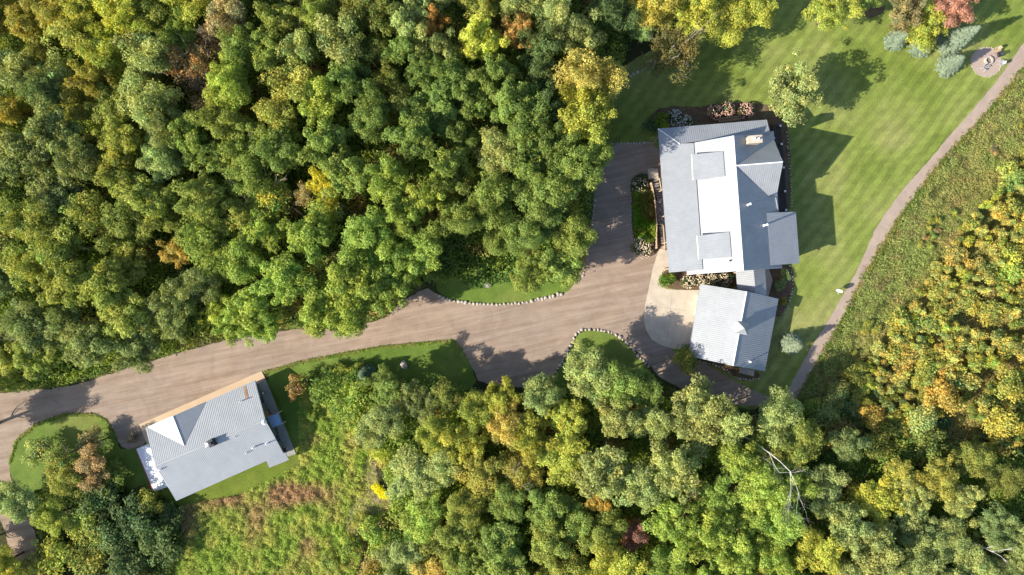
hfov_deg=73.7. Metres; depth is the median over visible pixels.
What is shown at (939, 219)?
thicket shrub
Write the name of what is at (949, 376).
thicket shrub
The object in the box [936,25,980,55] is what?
spruce tree
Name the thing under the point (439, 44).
broadleaf tree
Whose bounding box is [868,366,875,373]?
thicket shrub
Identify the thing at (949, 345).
thicket shrub
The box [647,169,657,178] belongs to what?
concrete landing
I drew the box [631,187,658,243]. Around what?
clipped groundcover
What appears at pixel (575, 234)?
broadleaf tree
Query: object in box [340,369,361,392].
shrub
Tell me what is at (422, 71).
broadleaf tree
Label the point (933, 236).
thicket shrub
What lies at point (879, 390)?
thicket shrub
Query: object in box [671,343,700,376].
tree
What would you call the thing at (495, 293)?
verge lawn
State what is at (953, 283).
thicket shrub
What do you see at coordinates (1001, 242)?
thicket shrub
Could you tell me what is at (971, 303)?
thicket shrub
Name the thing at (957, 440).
thicket shrub
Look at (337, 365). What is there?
shrub
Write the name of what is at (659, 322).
concrete pad
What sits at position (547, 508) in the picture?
broadleaf tree
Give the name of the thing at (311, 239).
broadleaf tree
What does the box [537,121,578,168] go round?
broadleaf tree
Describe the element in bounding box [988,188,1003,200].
thicket shrub
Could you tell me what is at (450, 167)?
broadleaf tree
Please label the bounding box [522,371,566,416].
broadleaf tree
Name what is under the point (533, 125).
broadleaf tree
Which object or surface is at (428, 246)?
broadleaf tree
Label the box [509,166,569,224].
broadleaf tree
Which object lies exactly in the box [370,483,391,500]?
yellow flowers
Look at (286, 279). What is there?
broadleaf tree
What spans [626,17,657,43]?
broadleaf tree
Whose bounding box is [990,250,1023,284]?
thicket shrub
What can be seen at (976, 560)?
broadleaf tree
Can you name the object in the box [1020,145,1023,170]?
thicket shrub
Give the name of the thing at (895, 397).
thicket shrub
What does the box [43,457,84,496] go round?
broadleaf tree
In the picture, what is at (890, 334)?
thicket shrub
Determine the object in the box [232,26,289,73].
broadleaf tree
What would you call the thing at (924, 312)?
thicket shrub
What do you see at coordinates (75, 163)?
broadleaf tree
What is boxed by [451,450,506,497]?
broadleaf tree
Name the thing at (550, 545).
broadleaf tree
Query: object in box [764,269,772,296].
passage paving
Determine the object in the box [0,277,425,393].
road edge weeds
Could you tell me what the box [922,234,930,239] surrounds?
thicket shrub
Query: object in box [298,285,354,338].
broadleaf tree
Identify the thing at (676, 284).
bed mulch
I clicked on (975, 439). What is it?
thicket shrub
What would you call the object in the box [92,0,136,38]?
broadleaf tree
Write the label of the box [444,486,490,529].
broadleaf tree
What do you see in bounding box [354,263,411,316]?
broadleaf tree
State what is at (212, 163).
broadleaf tree
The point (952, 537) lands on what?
broadleaf tree
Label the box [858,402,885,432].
shrub
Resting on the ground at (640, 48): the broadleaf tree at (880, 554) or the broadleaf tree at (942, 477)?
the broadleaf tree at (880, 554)
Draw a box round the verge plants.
[447,248,526,290]
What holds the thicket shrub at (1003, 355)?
on the meadow ground at (928, 253)
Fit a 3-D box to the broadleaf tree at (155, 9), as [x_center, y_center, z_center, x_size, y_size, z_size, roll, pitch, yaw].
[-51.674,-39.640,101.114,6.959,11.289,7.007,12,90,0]
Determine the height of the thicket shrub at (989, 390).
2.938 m
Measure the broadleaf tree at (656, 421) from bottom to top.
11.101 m
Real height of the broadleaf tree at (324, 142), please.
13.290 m
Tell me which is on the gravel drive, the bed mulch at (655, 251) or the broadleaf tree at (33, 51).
the bed mulch at (655, 251)
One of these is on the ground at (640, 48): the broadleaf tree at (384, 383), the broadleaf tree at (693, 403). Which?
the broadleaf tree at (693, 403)
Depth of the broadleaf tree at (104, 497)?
103.23 m
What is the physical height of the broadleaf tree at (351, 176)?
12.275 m
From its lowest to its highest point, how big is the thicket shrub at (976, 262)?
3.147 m
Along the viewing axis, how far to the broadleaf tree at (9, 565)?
101.98 m
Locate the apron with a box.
[139,371,265,443]
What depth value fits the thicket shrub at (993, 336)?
104.68 m
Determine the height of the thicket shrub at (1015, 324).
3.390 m
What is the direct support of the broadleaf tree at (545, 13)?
on the ground at (640, 48)
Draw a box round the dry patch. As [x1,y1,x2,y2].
[345,456,391,536]
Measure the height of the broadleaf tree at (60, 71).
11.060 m
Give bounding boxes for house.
[654,120,799,274]
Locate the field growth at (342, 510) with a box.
[146,364,398,574]
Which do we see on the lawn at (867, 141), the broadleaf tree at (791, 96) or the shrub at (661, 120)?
the broadleaf tree at (791, 96)
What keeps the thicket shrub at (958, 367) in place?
on the meadow ground at (928, 253)
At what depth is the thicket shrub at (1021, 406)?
105.23 m
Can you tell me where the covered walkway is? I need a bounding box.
[732,269,766,294]
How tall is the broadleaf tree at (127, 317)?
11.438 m
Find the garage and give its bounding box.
[689,284,777,370]
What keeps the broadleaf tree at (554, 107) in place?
on the ground at (640, 48)
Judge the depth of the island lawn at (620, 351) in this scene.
106.66 m
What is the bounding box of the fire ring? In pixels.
[984,56,993,64]
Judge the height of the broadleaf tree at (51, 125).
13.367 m
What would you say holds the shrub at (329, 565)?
on the field ground at (294, 466)
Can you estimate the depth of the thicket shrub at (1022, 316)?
105.10 m
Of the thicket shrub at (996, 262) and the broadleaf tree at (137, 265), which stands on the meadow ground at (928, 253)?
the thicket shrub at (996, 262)
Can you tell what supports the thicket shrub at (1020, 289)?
on the meadow ground at (928, 253)
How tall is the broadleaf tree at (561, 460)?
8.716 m
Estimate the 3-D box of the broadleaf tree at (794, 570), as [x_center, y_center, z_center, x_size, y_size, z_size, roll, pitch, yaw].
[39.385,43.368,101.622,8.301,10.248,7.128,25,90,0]
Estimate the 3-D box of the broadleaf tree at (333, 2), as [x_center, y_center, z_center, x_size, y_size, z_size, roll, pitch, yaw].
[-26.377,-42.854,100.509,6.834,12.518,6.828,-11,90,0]
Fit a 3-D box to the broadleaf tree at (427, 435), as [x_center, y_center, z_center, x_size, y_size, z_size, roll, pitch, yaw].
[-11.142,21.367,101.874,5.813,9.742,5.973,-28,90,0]
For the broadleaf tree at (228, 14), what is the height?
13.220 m
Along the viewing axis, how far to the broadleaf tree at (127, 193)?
97.06 m
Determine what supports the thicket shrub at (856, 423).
on the meadow ground at (928, 253)
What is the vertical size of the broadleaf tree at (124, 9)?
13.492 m
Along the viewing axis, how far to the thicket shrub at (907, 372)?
105.00 m
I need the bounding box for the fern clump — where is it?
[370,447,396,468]
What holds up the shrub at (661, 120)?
on the bed mulch at (699, 115)
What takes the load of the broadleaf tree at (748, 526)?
on the ground at (640, 48)
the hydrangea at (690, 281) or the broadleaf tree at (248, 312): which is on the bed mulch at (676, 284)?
the hydrangea at (690, 281)
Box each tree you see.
[0,0,22,38]
[0,47,41,88]
[0,92,32,125]
[0,121,7,149]
[0,127,53,186]
[0,154,23,192]
[0,196,56,243]
[0,201,7,234]
[0,241,54,292]
[0,261,28,304]
[0,296,56,355]
[0,317,20,377]
[0,478,39,524]
[0,543,24,574]
[4,1,60,45]
[11,339,63,380]
[12,557,54,574]
[13,69,68,108]
[18,0,54,13]
[21,40,56,74]
[22,99,95,162]
[22,160,85,225]
[22,212,92,267]
[24,533,74,574]
[28,257,98,307]
[29,498,70,538]
[30,0,68,37]
[30,46,74,88]
[37,441,77,476]
[38,6,96,60]
[41,303,90,353]
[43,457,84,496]
[51,136,102,187]
[54,0,102,37]
[58,186,111,235]
[59,85,95,122]
[61,318,122,369]
[63,55,123,98]
[63,534,107,574]
[64,506,104,549]
[70,443,110,491]
[73,38,131,70]
[73,480,122,524]
[75,256,135,312]
[82,81,135,134]
[84,11,128,48]
[88,517,138,558]
[91,113,146,165]
[91,150,140,187]
[91,288,160,341]
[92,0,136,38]
[93,205,154,257]
[96,240,148,288]
[103,168,164,210]
[105,537,146,574]
[109,62,161,96]
[109,326,161,374]
[110,0,157,33]
[110,31,180,74]
[114,490,155,543]
[115,73,183,128]
[132,0,175,36]
[133,100,184,151]
[133,183,186,235]
[135,134,188,184]
[138,519,185,567]
[139,297,192,343]
[149,277,205,327]
[153,6,196,53]
[155,33,195,84]
[156,234,190,268]
[157,0,215,25]
[165,110,208,154]
[166,267,225,304]
[168,175,233,226]
[174,212,233,279]
[175,34,218,77]
[181,130,233,177]
[182,64,209,96]
[188,96,249,140]
[189,85,211,111]
[192,12,227,56]
[196,293,233,328]
[201,49,254,113]
[205,0,245,36]
[206,191,249,244]
[211,304,242,347]
[213,231,266,284]
[216,22,266,71]
[216,140,269,197]
[222,281,282,339]
[227,118,267,166]
[231,161,294,218]
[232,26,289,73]
[242,203,291,253]
[245,312,284,348]
[249,125,308,173]
[249,250,317,305]
[251,92,300,138]
[253,0,298,38]
[257,61,314,107]
[274,28,322,72]
[277,2,313,44]
[283,180,315,208]
[285,207,335,269]
[285,373,308,396]
[292,0,332,36]
[294,70,350,126]
[296,118,354,174]
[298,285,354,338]
[299,182,347,237]
[306,165,339,209]
[311,10,363,65]
[317,252,385,305]
[321,150,369,201]
[322,0,352,10]
[322,290,370,338]
[326,54,376,103]
[327,0,376,35]
[337,204,396,267]
[348,86,390,144]
[352,31,384,68]
[352,399,405,450]
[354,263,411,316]
[357,362,376,380]
[359,362,402,408]
[364,152,410,203]
[368,0,401,37]
[371,57,400,97]
[371,79,417,125]
[371,537,429,574]
[374,234,421,283]
[376,20,424,64]
[380,111,438,160]
[382,188,428,234]
[384,442,445,502]
[389,0,431,43]
[394,379,437,425]
[397,220,442,280]
[398,488,447,544]
[399,83,458,140]
[403,49,444,88]
[405,172,448,212]
[406,554,449,574]
[414,3,452,35]
[414,22,462,64]
[414,413,454,456]
[419,516,483,571]
[421,446,461,490]
[425,0,456,15]
[425,376,465,415]
[427,146,474,195]
[429,53,480,97]
[433,193,497,239]
[438,417,491,463]
[440,537,483,574]
[443,117,481,153]
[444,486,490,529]
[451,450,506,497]
[454,71,497,119]
[456,0,502,19]
[457,389,496,433]
[458,9,511,61]
[468,52,522,100]
[471,126,521,178]
[473,167,517,231]
[473,521,527,566]
[473,546,529,574]
[480,375,522,414]
[482,223,514,256]
[485,476,527,522]
[486,398,526,445]
[490,77,542,125]
[497,443,544,492]
[499,0,543,19]
[501,12,533,50]
[504,207,555,257]
[505,96,555,146]
[505,135,549,183]
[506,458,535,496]
[508,247,552,293]
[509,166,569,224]
[509,404,559,468]
[517,20,561,83]
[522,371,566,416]
[524,483,568,534]
[525,564,549,574]
[528,431,589,488]
[528,519,574,567]
[529,60,563,100]
[530,0,573,35]
[533,87,577,131]
[536,553,590,574]
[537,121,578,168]
[539,246,584,289]
[541,397,589,445]
[542,143,604,201]
[548,0,607,55]
[550,209,597,257]
[551,47,628,100]
[554,83,617,153]
[554,493,596,543]
[556,74,608,118]
[563,338,613,404]
[570,441,641,503]
[572,133,614,170]
[576,506,629,555]
[584,492,611,517]
[584,541,647,574]
[587,0,643,33]
[592,358,644,409]
[594,395,645,438]
[612,459,671,514]
[619,518,648,553]
[624,404,677,442]
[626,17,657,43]
[627,0,679,29]
[634,366,663,406]
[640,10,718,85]
[640,498,702,562]
[644,543,692,574]
[647,437,701,504]
[670,372,731,458]
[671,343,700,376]
[674,0,719,36]
[683,478,704,499]
[686,508,737,568]
[688,555,735,574]
[690,466,738,520]
[696,392,753,448]
[698,0,754,48]
[713,527,770,574]
[715,438,762,483]
[723,491,777,544]
[731,460,790,519]
[735,0,778,31]
[742,435,806,532]
[749,429,786,466]
[751,529,793,574]
[754,489,807,547]
[755,384,803,448]
[767,48,824,127]
[768,562,810,574]
[772,458,820,501]
[777,331,802,354]
[781,418,825,470]
[791,525,845,574]
[799,463,851,518]
[801,0,865,31]
[807,570,832,574]
[820,499,877,552]
[825,426,872,462]
[826,556,865,574]
[844,519,904,574]
[846,470,904,526]
[857,0,883,14]
[881,561,908,574]
[882,29,909,50]
[883,455,924,496]
[888,0,928,33]
[890,506,938,548]
[895,479,935,515]
[900,534,946,574]
[905,0,950,53]
[906,36,937,58]
[917,454,960,501]
[930,0,979,27]
[931,515,973,562]
[932,560,968,574]
[934,54,964,78]
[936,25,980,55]
[942,483,986,528]
[950,439,997,478]
[952,540,1002,574]
[971,542,1013,562]
[973,500,1022,552]
[980,462,1023,498]
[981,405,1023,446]
[990,549,1022,574]
[1003,525,1023,572]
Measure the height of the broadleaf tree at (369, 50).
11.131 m
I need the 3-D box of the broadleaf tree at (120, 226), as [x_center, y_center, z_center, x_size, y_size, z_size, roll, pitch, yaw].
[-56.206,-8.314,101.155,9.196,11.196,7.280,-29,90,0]
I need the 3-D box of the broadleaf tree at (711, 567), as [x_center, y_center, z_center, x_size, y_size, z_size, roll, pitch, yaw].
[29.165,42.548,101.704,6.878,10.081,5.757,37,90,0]
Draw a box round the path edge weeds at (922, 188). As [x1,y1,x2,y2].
[795,63,1023,400]
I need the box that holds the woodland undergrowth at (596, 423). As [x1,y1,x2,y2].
[293,367,1023,574]
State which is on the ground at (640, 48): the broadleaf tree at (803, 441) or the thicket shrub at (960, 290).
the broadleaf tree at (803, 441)
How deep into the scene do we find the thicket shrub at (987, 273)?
104.35 m
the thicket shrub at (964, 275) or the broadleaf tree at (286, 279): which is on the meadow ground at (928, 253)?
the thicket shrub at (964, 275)
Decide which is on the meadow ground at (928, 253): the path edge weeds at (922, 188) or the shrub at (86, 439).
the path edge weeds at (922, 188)
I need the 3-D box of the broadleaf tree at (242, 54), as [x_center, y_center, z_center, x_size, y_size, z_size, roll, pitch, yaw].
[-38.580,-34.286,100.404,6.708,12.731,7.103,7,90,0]
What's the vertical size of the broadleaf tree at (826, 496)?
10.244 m
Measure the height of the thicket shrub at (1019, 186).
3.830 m
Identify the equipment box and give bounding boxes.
[738,367,754,375]
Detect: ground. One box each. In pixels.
[0,0,1023,574]
[170,395,386,574]
[801,78,1023,499]
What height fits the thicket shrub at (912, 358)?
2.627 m
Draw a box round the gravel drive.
[0,142,770,568]
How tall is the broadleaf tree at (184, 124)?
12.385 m
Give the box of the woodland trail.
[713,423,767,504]
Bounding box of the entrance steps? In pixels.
[649,177,666,250]
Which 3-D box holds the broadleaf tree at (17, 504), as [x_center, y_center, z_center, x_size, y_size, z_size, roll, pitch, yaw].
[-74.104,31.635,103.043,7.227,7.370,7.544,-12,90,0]
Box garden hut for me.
[587,555,598,573]
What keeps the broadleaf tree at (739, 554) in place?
on the ground at (640, 48)
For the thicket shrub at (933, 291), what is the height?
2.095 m
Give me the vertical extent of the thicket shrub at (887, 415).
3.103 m
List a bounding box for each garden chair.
[992,45,1002,53]
[995,51,1004,57]
[998,59,1006,65]
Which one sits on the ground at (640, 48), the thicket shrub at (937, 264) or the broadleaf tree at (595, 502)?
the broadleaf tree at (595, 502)
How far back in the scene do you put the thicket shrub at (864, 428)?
105.21 m
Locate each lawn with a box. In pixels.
[10,414,147,499]
[136,379,307,505]
[268,342,475,448]
[436,258,572,304]
[553,331,649,397]
[604,0,1023,409]
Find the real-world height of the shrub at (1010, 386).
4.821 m
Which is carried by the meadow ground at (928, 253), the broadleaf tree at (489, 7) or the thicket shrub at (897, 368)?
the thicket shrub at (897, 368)
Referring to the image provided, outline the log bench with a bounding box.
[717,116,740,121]
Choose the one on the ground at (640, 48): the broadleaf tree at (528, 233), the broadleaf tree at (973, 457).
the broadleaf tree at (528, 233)
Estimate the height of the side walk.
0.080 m
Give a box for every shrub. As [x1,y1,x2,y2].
[21,433,53,469]
[39,464,54,492]
[67,484,85,500]
[75,425,105,452]
[103,457,127,491]
[126,431,138,443]
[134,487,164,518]
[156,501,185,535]
[287,392,297,401]
[305,408,316,421]
[306,378,316,386]
[308,394,320,407]
[311,382,324,397]
[319,368,343,390]
[319,550,342,574]
[321,362,332,378]
[330,381,373,414]
[333,361,342,371]
[336,534,363,562]
[337,365,353,385]
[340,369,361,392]
[346,411,367,439]
[351,361,363,372]
[351,509,371,529]
[354,515,390,543]
[361,438,381,457]
[362,396,379,411]
[641,117,661,133]
[654,112,670,127]
[657,272,675,287]
[774,277,786,291]
[779,296,785,305]
[780,267,790,280]
[812,394,841,429]
[825,377,851,408]
[839,360,871,386]
[840,407,847,420]
[841,400,866,419]
[848,379,869,403]
[852,420,862,427]
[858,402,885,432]
[860,325,871,334]
[861,396,872,406]
[861,424,871,431]
[863,319,873,326]
[863,360,871,367]
[864,420,900,459]
[866,381,877,389]
[868,354,879,365]
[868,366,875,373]
[870,324,881,334]
[870,339,886,357]
[870,424,882,433]
[871,365,886,377]
[873,388,883,397]
[874,375,887,384]
[876,384,884,394]
[878,359,888,367]
[879,395,890,402]
[880,401,895,413]
[882,411,893,419]
[883,341,911,366]
[883,370,893,382]
[883,384,895,395]
[883,407,913,437]
[886,304,912,333]
[886,328,895,335]
[887,332,905,346]
[888,371,909,392]
[889,393,900,401]
[892,364,904,371]
[892,409,901,422]
[896,345,922,372]
[897,385,908,393]
[898,396,906,403]
[898,402,914,415]
[899,340,911,347]
[902,325,916,341]
[902,368,912,379]
[904,390,916,399]
[905,402,938,439]
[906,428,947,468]
[907,298,921,314]
[908,374,923,391]
[909,340,917,348]
[910,312,918,322]
[912,305,949,336]
[913,286,926,296]
[913,323,923,331]
[914,354,936,386]
[915,335,927,354]
[916,308,926,317]
[916,389,930,406]
[917,378,939,389]
[919,376,965,416]
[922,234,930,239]
[923,276,933,285]
[923,277,956,301]
[923,334,934,343]
[923,343,940,362]
[925,300,944,312]
[927,216,937,223]
[927,242,935,249]
[929,232,935,241]
[930,267,942,280]
[931,261,942,269]
[931,407,944,417]
[932,342,945,356]
[933,414,952,433]
[934,360,945,368]
[934,362,964,385]
[935,217,941,223]
[936,274,952,285]
[936,306,947,316]
[936,323,950,333]
[938,264,947,271]
[938,330,957,342]
[938,348,963,369]
[940,299,963,315]
[941,339,957,350]
[942,244,969,267]
[943,263,952,273]
[944,278,959,287]
[944,288,958,297]
[944,311,953,322]
[947,320,960,334]
[948,381,964,391]
[949,208,958,216]
[949,439,961,453]
[951,235,963,244]
[951,363,967,373]
[953,263,962,270]
[953,371,982,391]
[954,295,965,303]
[954,335,968,352]
[955,283,967,296]
[955,330,964,336]
[955,395,966,407]
[956,268,972,282]
[957,324,969,335]
[958,225,966,233]
[960,391,971,404]
[961,217,980,230]
[961,254,986,275]
[961,282,976,291]
[962,235,975,247]
[962,287,982,316]
[963,337,977,352]
[965,351,977,359]
[966,402,976,412]
[967,351,986,372]
[969,328,988,341]
[969,411,985,423]
[970,211,983,220]
[970,434,980,445]
[971,272,983,281]
[971,339,986,355]
[973,224,988,237]
[973,394,994,414]
[975,237,989,248]
[975,284,991,295]
[977,297,1006,327]
[977,428,988,439]
[978,199,993,208]
[978,235,992,243]
[980,264,997,286]
[982,244,1003,261]
[982,353,1000,369]
[983,386,997,395]
[984,274,1011,291]
[985,345,994,355]
[986,380,1001,388]
[987,257,1006,268]
[987,404,1002,414]
[987,444,1001,451]
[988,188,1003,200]
[988,328,1007,346]
[989,143,998,154]
[989,201,1002,211]
[990,197,1023,220]
[990,209,1008,219]
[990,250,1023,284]
[991,226,1009,238]
[992,345,1012,363]
[992,396,1002,405]
[994,364,1023,402]
[995,236,1007,248]
[996,158,1023,192]
[996,290,1008,298]
[996,455,1010,465]
[998,217,1016,225]
[998,335,1017,350]
[998,436,1011,450]
[999,241,1023,259]
[999,395,1016,416]
[1001,185,1013,195]
[1002,304,1015,312]
[1002,442,1014,459]
[1004,282,1014,293]
[1005,293,1022,303]
[1006,303,1022,319]
[1006,319,1023,329]
[1006,332,1018,341]
[1008,229,1023,242]
[1008,306,1023,326]
[1010,338,1023,362]
[1010,446,1022,457]
[1011,221,1023,235]
[1011,364,1023,378]
[1011,439,1023,447]
[1012,412,1023,422]
[1013,181,1023,190]
[1013,393,1023,412]
[1014,430,1023,440]
[1015,254,1023,269]
[1015,280,1023,301]
[1016,299,1023,309]
[1017,335,1023,345]
[1018,200,1023,213]
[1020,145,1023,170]
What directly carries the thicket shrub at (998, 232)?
on the meadow ground at (928, 253)
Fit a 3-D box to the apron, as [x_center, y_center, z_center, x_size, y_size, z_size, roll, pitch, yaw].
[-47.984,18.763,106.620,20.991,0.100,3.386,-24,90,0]
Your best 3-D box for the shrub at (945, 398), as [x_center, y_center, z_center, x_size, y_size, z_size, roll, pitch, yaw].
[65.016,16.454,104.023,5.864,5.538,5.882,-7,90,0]
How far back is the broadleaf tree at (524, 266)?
98.77 m
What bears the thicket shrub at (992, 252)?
on the meadow ground at (928, 253)
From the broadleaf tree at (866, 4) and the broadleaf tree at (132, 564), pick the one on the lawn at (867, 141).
the broadleaf tree at (866, 4)
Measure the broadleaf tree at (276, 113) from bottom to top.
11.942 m
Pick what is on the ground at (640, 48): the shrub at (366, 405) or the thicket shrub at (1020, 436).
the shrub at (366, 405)
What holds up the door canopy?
attached to the cabin
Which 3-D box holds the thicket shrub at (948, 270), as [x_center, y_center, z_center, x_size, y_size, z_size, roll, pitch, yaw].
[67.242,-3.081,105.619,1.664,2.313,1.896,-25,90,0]
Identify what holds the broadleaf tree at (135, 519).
on the ground at (640, 48)
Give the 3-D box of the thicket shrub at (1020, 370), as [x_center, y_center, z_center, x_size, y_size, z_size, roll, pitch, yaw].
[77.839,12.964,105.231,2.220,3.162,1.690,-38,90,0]
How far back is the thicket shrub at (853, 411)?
105.08 m
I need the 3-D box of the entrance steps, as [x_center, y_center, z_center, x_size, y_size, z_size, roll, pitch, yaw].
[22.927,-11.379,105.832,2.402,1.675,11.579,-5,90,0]
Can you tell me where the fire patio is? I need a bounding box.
[971,47,1000,76]
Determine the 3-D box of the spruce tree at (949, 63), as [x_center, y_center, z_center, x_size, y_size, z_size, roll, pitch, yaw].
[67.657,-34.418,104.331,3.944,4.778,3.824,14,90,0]
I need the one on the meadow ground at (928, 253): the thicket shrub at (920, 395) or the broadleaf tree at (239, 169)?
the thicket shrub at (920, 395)
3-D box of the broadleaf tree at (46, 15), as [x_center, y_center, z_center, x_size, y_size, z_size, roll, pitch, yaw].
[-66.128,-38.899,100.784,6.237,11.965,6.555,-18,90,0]
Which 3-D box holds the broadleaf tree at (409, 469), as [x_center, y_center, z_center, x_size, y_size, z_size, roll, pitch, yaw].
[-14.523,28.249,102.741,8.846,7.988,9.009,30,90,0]
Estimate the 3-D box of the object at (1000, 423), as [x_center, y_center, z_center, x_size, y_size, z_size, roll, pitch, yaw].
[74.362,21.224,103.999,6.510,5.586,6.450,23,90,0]
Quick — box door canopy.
[267,410,285,426]
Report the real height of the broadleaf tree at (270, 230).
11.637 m
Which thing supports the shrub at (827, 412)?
on the meadow ground at (928, 253)
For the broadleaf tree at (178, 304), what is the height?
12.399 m
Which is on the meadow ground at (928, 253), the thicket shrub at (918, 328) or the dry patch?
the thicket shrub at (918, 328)
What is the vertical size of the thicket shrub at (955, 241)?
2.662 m
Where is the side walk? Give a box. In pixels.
[258,379,295,456]
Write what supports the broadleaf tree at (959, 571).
on the ground at (640, 48)
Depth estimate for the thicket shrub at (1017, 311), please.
104.45 m
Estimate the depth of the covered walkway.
102.82 m
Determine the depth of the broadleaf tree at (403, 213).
95.68 m
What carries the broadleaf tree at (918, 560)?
on the ground at (640, 48)
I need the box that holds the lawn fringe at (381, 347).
[263,338,462,373]
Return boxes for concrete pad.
[644,249,698,348]
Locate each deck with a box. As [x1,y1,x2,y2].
[136,443,167,491]
[771,125,786,211]
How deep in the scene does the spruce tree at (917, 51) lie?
105.66 m
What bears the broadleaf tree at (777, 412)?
on the ground at (640, 48)
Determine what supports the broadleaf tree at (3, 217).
on the ground at (640, 48)
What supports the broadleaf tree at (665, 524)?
on the ground at (640, 48)
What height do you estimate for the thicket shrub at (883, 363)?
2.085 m
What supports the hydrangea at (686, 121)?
on the bed mulch at (699, 115)
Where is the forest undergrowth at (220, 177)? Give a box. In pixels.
[0,0,633,392]
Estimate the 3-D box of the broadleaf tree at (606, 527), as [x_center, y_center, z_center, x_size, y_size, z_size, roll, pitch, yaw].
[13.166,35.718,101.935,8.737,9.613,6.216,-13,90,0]
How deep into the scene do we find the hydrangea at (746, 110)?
105.59 m
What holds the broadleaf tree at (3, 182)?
on the ground at (640, 48)
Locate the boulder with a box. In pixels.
[400,360,407,368]
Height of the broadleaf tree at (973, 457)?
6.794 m
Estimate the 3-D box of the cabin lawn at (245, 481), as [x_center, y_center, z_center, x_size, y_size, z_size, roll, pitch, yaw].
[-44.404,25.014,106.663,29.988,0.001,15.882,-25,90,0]
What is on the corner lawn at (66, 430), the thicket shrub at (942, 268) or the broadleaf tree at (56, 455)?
the broadleaf tree at (56, 455)
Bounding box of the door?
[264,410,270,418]
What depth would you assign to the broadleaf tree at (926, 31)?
101.45 m
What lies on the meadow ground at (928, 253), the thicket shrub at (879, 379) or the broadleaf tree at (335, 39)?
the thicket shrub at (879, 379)
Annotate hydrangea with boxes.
[629,172,647,195]
[630,236,653,258]
[665,109,681,125]
[680,115,693,125]
[681,274,695,288]
[694,273,708,286]
[707,102,723,120]
[707,273,721,285]
[717,272,734,286]
[720,101,735,116]
[737,102,754,118]
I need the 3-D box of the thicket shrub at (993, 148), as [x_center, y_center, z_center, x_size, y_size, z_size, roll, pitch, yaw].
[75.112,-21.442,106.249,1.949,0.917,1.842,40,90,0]
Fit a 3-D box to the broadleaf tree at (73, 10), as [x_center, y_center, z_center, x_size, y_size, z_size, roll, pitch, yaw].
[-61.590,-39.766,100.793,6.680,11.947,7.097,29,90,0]
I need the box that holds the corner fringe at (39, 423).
[8,412,117,463]
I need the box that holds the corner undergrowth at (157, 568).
[27,486,186,574]
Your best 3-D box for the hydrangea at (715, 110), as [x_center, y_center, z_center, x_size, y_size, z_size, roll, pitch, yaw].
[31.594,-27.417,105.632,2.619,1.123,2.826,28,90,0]
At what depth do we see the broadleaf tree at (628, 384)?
97.45 m
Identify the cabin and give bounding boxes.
[146,381,288,500]
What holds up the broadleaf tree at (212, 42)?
on the ground at (640, 48)
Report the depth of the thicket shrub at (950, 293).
104.58 m
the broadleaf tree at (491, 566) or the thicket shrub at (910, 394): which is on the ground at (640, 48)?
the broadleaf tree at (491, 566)
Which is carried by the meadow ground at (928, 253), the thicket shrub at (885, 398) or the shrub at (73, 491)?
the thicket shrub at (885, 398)
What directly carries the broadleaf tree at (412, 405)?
on the roadside lawn at (429, 364)
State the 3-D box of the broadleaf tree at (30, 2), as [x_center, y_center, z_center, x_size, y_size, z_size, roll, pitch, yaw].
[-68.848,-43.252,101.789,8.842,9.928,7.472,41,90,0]
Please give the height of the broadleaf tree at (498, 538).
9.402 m
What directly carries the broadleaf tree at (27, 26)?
on the ground at (640, 48)
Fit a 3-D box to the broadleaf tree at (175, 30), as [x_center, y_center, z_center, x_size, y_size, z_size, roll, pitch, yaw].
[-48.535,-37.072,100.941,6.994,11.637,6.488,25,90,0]
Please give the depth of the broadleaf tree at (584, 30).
96.61 m
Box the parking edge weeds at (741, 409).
[649,371,750,420]
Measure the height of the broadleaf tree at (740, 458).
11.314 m
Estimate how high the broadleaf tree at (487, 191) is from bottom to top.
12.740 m
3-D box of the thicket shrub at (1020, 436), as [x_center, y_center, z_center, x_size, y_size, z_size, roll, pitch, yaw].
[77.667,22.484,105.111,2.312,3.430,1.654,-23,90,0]
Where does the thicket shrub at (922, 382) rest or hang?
on the meadow ground at (928, 253)
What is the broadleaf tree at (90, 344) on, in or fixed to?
on the ground at (640, 48)
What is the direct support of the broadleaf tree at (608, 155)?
on the ground at (640, 48)
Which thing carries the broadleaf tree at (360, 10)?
on the ground at (640, 48)
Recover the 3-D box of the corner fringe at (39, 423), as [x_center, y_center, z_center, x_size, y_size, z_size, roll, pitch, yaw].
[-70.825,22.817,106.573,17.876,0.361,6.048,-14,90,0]
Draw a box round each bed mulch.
[631,173,662,256]
[650,102,790,211]
[663,270,736,289]
[698,358,759,380]
[769,265,794,316]
[863,4,885,17]
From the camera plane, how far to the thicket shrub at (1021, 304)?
105.00 m
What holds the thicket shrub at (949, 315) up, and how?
on the meadow ground at (928, 253)
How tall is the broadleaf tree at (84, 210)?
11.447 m
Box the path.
[788,43,1023,399]
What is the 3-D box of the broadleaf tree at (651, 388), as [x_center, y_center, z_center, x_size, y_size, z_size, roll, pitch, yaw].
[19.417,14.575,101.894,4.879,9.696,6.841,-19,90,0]
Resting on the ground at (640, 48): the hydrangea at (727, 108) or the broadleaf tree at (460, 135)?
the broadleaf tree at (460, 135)
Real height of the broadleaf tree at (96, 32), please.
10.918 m
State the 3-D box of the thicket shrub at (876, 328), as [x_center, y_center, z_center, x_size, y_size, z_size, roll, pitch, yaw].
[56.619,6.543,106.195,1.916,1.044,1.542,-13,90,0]
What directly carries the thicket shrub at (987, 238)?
on the meadow ground at (928, 253)

